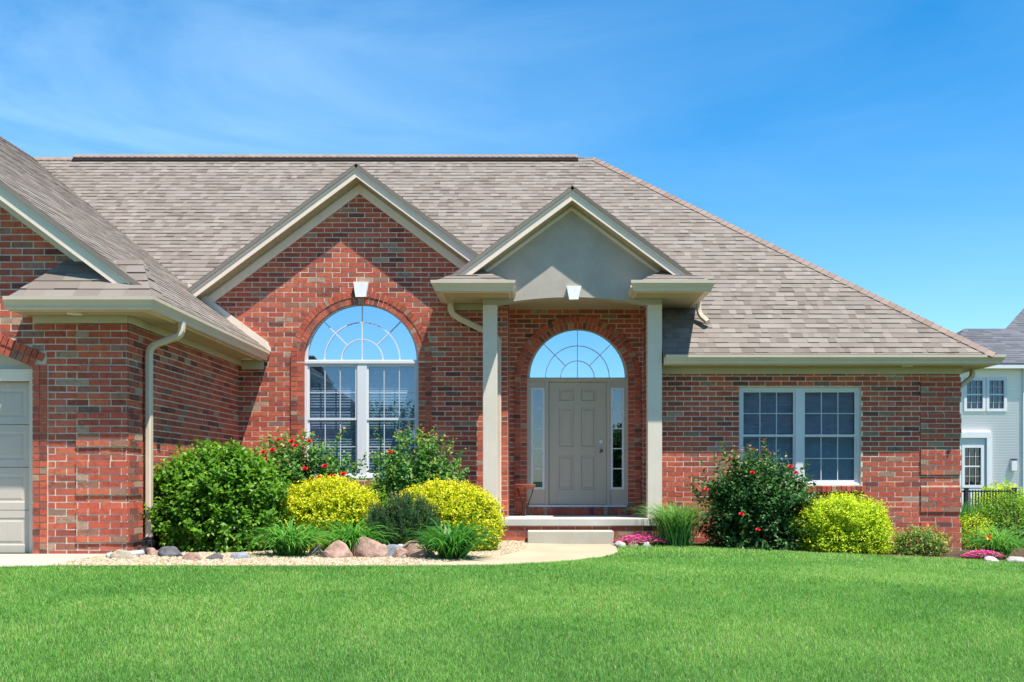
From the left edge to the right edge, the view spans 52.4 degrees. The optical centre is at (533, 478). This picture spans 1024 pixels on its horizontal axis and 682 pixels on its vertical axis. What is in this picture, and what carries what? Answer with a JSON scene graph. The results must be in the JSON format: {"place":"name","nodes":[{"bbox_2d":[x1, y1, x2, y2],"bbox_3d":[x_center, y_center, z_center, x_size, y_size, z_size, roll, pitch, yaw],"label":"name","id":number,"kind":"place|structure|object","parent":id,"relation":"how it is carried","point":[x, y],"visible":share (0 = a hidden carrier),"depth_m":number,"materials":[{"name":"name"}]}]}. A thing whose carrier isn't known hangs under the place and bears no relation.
{"place":"outdoors","nodes":[
{"label":"outdoors","id":0,"kind":"place"},
{"bbox_2d":[0,554,103,566],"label":"driveway","id":1,"kind":"structure","parent":0,"point":[13,560],"depth_m":11.22,"materials":[{"name":"concrete"}]},
{"bbox_2d":[0,505,1023,681],"bbox_3d":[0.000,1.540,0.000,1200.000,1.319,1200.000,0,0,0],"label":"ground","id":2,"kind":"structure","parent":0,"point":[399,662],"depth_m":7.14,"materials":[{"name":"green plant"}]},
{"bbox_2d":[50,540,527,565],"bbox_3d":[-2.460,0.918,13.470,4.740,0.093,6.260,0,0,0],"label":"gravel base","id":3,"kind":"object","parent":2,"relation":"on","point":[259,558],"visible":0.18,"depth_m":11.27,"materials":[{"name":"beige gravel"}]},
{"bbox_2d":[110,549,132,558],"bbox_3d":[-4.461,0.838,11.278,0.245,0.138,0.148,0,0,-16],"label":"rock","id":4,"kind":"object","parent":3,"relation":"on","point":[119,553],"visible":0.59,"depth_m":11.22,"materials":[{"name":"beige stone"}]},
{"bbox_2d":[106,546,148,557],"bbox_3d":[-4.512,0.853,11.813,0.286,0.115,1.059,0,0,0],"label":"drain pipe","id":5,"kind":"object","parent":3,"relation":"on","point":[139,551],"visible":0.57,"depth_m":11.68,"materials":[{"name":"white plastic"}]},
{"bbox_2d":[146,548,157,554],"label":"rock","id":6,"kind":"object","parent":3,"relation":"on","point":[151,551],"visible":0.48,"depth_m":11.78,"materials":[{"name":"pink stone"}]},
{"bbox_2d":[158,546,182,556],"bbox_3d":[-4.083,0.839,11.675,0.293,0.148,0.209,0,0,13],"label":"rock","id":7,"kind":"object","parent":3,"relation":"on","point":[170,551],"visible":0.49,"depth_m":11.63,"materials":[{"name":"stone"}]},
{"bbox_2d":[182,552,201,560],"bbox_3d":[-3.692,0.861,11.248,0.231,0.124,0.144,0,0,16],"label":"rock","id":8,"kind":"object","parent":3,"relation":"on","point":[194,556],"visible":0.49,"depth_m":11.19,"materials":[{"name":"pink stone"}]},
{"bbox_2d":[206,553,222,558],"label":"rock","id":9,"kind":"object","parent":3,"relation":"on","point":[216,556],"visible":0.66,"depth_m":11.39,"materials":[{"name":"stone"}]},
{"bbox_2d":[142,438,297,552],"bbox_3d":[-3.890,0.333,12.947,1.960,1.687,1.723,0,0,0],"label":"green shrub","id":10,"kind":"object","parent":3,"relation":"on","point":[212,497],"visible":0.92,"depth_m":12.51,"materials":[{"name":"green plant"}]},
{"bbox_2d":[230,552,250,558],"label":"rock","id":11,"kind":"object","parent":3,"relation":"on","point":[241,555],"visible":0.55,"depth_m":11.52,"materials":[{"name":"grey stone"}]},
{"bbox_2d":[235,515,337,555],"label":"daylily","id":12,"kind":"object","parent":3,"relation":"on","point":[290,541],"visible":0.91,"depth_m":12.02,"materials":[{"name":"green plant"}]},
{"bbox_2d":[250,426,367,537],"bbox_3d":[-3.394,0.200,14.981,2.018,1.913,1.382,0,0,16],"label":"rose bush","id":13,"kind":"object","parent":3,"relation":"on","point":[296,468],"visible":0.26,"depth_m":14.88,"materials":[{"name":"green plant"}]},
{"bbox_2d":[309,544,321,554],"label":"rock","id":14,"kind":"object","parent":3,"relation":"on","point":[317,547],"visible":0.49,"depth_m":12.42,"materials":[{"name":"stone"}]},
{"bbox_2d":[279,471,383,550],"bbox_3d":[-2.590,0.443,13.359,1.452,1.060,1.335,0,0,0],"label":"golden shrub","id":15,"kind":"object","parent":3,"relation":"on","point":[339,499],"visible":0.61,"depth_m":12.98,"materials":[{"name":"yellow plant"}]},
{"bbox_2d":[321,540,352,557],"bbox_3d":[-2.283,0.844,12.037,0.311,0.250,0.326,0,0,42],"label":"rock","id":16,"kind":"object","parent":3,"relation":"on","point":[338,548],"visible":0.68,"depth_m":11.95,"materials":[{"name":"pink stone"}]},
{"bbox_2d":[310,510,402,552],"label":"daylily","id":17,"kind":"object","parent":3,"relation":"on","point":[350,536],"visible":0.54,"depth_m":12.47,"materials":[{"name":"green plant"}]},
{"bbox_2d":[352,536,387,557],"bbox_3d":[-1.934,0.836,12.219,0.343,0.310,0.388,0,0,-34],"label":"rock","id":18,"kind":"object","parent":3,"relation":"on","point":[370,548],"visible":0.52,"depth_m":12.09,"materials":[{"name":"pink stone"}]},
{"bbox_2d":[360,479,393,537],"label":"pale green shrub","id":19,"kind":"object","parent":3,"relation":"on","point":[380,494],"visible":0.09,"depth_m":14.52,"materials":[{"name":"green plant"}]},
{"bbox_2d":[387,544,400,556],"bbox_3d":[-1.668,0.885,12.327,0.255,0.206,0.192,0,0,-20],"label":"rock","id":20,"kind":"object","parent":3,"relation":"on","point":[391,548],"visible":0.19,"depth_m":12.27,"materials":[{"name":"grey stone"}]},
{"bbox_2d":[392,548,408,557],"bbox_3d":[-1.558,0.894,12.153,0.195,0.162,0.133,0,0,8],"label":"rock","id":21,"kind":"object","parent":3,"relation":"on","point":[401,552],"visible":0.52,"depth_m":12.12,"materials":[{"name":"pink stone"}]},
{"bbox_2d":[362,488,443,548],"bbox_3d":[-1.616,0.499,12.949,1.038,0.770,0.946,0,0,0],"label":"dwarf pine","id":22,"kind":"object","parent":3,"relation":"on","point":[400,513],"visible":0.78,"depth_m":12.72,"materials":[{"name":"green plant"}]},
{"bbox_2d":[356,424,469,519],"bbox_3d":[-1.668,0.196,14.957,1.715,1.925,1.410,0,0,0],"label":"rose bush","id":23,"kind":"object","parent":3,"relation":"on","point":[396,480],"visible":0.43,"depth_m":14.78,"materials":[{"name":"green plant"}]},
{"bbox_2d":[402,540,428,557],"bbox_3d":[-1.401,0.859,12.286,0.336,0.255,0.245,0,0,-1],"label":"rock","id":24,"kind":"object","parent":3,"relation":"on","point":[414,550],"visible":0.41,"depth_m":12.20,"materials":[{"name":"brown stone"}]},
{"bbox_2d":[429,550,435,556],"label":"rock","id":25,"kind":"object","parent":3,"relation":"on","point":[431,553],"visible":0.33,"depth_m":12.36,"materials":[{"name":"stone"}]},
{"bbox_2d":[394,515,498,559],"bbox_3d":[-0.960,0.690,12.173,1.371,0.524,1.376,0,0,0],"label":"daylily","id":26,"kind":"object","parent":3,"relation":"on","point":[449,544],"visible":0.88,"depth_m":12.06,"materials":[{"name":"green plant"}]},
{"bbox_2d":[390,475,506,550],"bbox_3d":[-1.144,0.491,13.766,1.612,1.074,1.356,0,0,0],"label":"golden shrub","id":27,"kind":"object","parent":3,"relation":"on","point":[458,503],"visible":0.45,"depth_m":13.46,"materials":[{"name":"yellow plant"}]},
{"bbox_2d":[0,136,1005,553],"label":"brick house","id":28,"kind":"structure","parent":2,"relation":"on","point":[588,342],"depth_m":16.46,"materials":[{"name":"red brick"}]},
{"bbox_2d":[0,382,28,552],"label":"garage door","id":29,"kind":"structure","parent":28,"relation":"in","point":[14,396],"depth_m":12.09,"materials":[{"name":"paint"}]},
{"bbox_2d":[305,305,418,477],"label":"window","id":30,"kind":"structure","parent":28,"relation":"in","point":[363,360],"depth_m":16.59,"materials":[{"name":"white plastic"}]},
{"bbox_2d":[515,484,535,515],"bbox_3d":[-0.130,0.356,16.850,0.350,0.513,0.350,0,0,0],"label":"plant stand","id":31,"kind":"object","parent":28,"relation":"on","point":[524,486],"visible":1,"depth_m":16.76,"materials":[{"name":"wood"}]},
{"bbox_2d":[549,382,605,503],"bbox_3d":[0.735,-0.576,17.275,0.949,2.029,0.110,0,0,0],"label":"front door","id":32,"kind":"structure","parent":28,"relation":"in","point":[577,410],"depth_m":17.29,"materials":[{"name":"beige paint"}]},
{"bbox_2d":[739,387,865,491],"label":"window","id":33,"kind":"structure","parent":28,"relation":"in","point":[815,424],"depth_m":16.46,"materials":[{"name":"white plastic"}]},
{"bbox_2d":[397,543,617,565],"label":"walkway","id":34,"kind":"structure","parent":2,"relation":"on","point":[534,552],"depth_m":13.13,"materials":[{"name":"concrete"}]},
{"bbox_2d":[528,530,613,543],"bbox_3d":[0.552,0.943,15.547,1.275,0.315,0.395,0,0,0],"label":"concrete step","id":35,"kind":"object","parent":2,"relation":"on","point":[573,536],"visible":0.54,"depth_m":15.35,"materials":[{"name":"beige concrete"}]},
{"bbox_2d":[628,541,638,546],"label":"rock","id":36,"kind":"object","parent":2,"relation":"on","point":[634,543],"visible":0.46,"depth_m":14.90,"materials":[{"name":"beige stone"}]},
{"bbox_2d":[641,541,651,546],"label":"rock","id":37,"kind":"object","parent":2,"relation":"on","point":[646,544],"visible":0.58,"depth_m":14.90,"materials":[{"name":"stone"}]},
{"bbox_2d":[616,542,1023,559],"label":"planting bed","id":38,"kind":"object","parent":2,"relation":"on","point":[957,554],"visible":0.21,"depth_m":15.26,"materials":[{"name":"brown soil"}]},
{"bbox_2d":[614,541,625,546],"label":"rock","id":39,"kind":"object","parent":38,"relation":"on","point":[618,543],"visible":0.51,"depth_m":14.91,"materials":[{"name":"stone"}]},
{"bbox_2d":[612,534,669,546],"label":"pink flowers","id":40,"kind":"object","parent":38,"relation":"on","point":[639,539],"visible":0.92,"depth_m":15.06,"materials":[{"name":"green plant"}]},
{"bbox_2d":[626,498,719,546],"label":"ornamental grass","id":41,"kind":"object","parent":38,"relation":"on","point":[675,528],"depth_m":15.11,"materials":[{"name":"green plant"}]},
{"bbox_2d":[686,438,826,550],"bbox_3d":[3.336,0.372,15.326,1.965,1.906,1.798,0,0,37],"label":"rose bush","id":42,"kind":"object","parent":38,"relation":"on","point":[740,507],"visible":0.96,"depth_m":15.04,"materials":[{"name":"green plant"}]},
{"bbox_2d":[788,490,898,553],"bbox_3d":[4.468,0.692,15.128,1.548,1.044,1.322,0,0,0],"label":"golden shrub","id":43,"kind":"object","parent":38,"relation":"on","point":[852,519],"visible":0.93,"depth_m":14.79,"materials":[{"name":"yellow plant"}]},
{"bbox_2d":[886,523,952,556],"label":"variegated shrub","id":44,"kind":"object","parent":38,"relation":"on","point":[931,542],"visible":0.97,"depth_m":14.86,"materials":[{"name":"green plant"}]},
{"bbox_2d":[960,512,992,549],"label":"gold shrub","id":45,"kind":"object","parent":38,"relation":"on","point":[975,527],"visible":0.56,"depth_m":16.76,"materials":[{"name":"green plant"}]},
{"bbox_2d":[960,550,1008,559],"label":"pink flowers","id":46,"kind":"object","parent":38,"relation":"on","point":[977,554],"visible":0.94,"depth_m":14.45,"materials":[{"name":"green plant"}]},
{"bbox_2d":[948,522,1023,557],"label":"orange daylily","id":47,"kind":"object","parent":38,"relation":"on","point":[1002,542],"visible":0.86,"depth_m":14.82,"materials":[{"name":"green plant"}]},
{"bbox_2d":[965,488,1023,547],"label":"bushy green shrub","id":48,"kind":"object","parent":38,"relation":"on","point":[1013,510],"visible":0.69,"depth_m":17.79,"materials":[{"name":"green plant"}]},
{"bbox_2d":[961,488,1017,523],"bbox_3d":[11.383,0.740,27.000,2.322,0.980,0.110,0,0,0],"label":"picket fence","id":49,"kind":"object","parent":2,"relation":"on","point":[966,494],"visible":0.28,"depth_m":26.99,"materials":[{"name":"black metal"}]},
{"bbox_2d":[957,308,1023,504],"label":"neighbour house","id":50,"kind":"structure","parent":2,"relation":"on","point":[992,424],"depth_m":45.00,"materials":[{"name":"white plastic"}]},
{"bbox_2d":[960,440,984,504],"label":"door","id":51,"kind":"structure","parent":50,"relation":"in","point":[962,442],"depth_m":44.98,"materials":[{"name":"white plastic"}]},
{"bbox_2d":[962,445,983,487],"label":"window","id":52,"kind":"structure","parent":50,"relation":"in","point":[972,455],"depth_m":45.06,"materials":[{"name":"white plastic"}]},
{"bbox_2d":[964,378,985,410],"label":"window","id":53,"kind":"structure","parent":50,"relation":"in","point":[975,390],"depth_m":45.06,"materials":[{"name":"white plastic"}]},
{"bbox_2d":[986,378,1006,410],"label":"window","id":54,"kind":"structure","parent":50,"relation":"in","point":[996,388],"depth_m":45.06,"materials":[{"name":"white plastic"}]},
{"bbox_2d":[983,556,999,562],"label":"rock","id":55,"kind":"object","parent":2,"relation":"on","point":[988,558],"visible":0.5,"depth_m":13.93,"materials":[{"name":"stone"}]},
{"bbox_2d":[962,478,1023,521],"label":"yellow green shrub","id":56,"kind":"object","parent":2,"relation":"on","point":[1002,489],"visible":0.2,"depth_m":28.09,"materials":[{"name":"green plant"}]},
{"bbox_2d":[1005,556,1023,563],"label":"rock","id":57,"kind":"object","parent":2,"relation":"on","point":[1013,558],"visible":0.58,"depth_m":13.92,"materials":[{"name":"stone"}]},
{"bbox_2d":[0,0,1023,332],"label":"sky","id":58,"kind":"structure","parent":0,"point":[877,144],"materials":[{"name":"blue"}]},
{"bbox_2d":[960,498,999,541],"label":"ornamental grass","id":59,"kind":"object","parent":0,"point":[963,513],"depth_m":19.06,"materials":[{"name":"green plant"}]}
]}

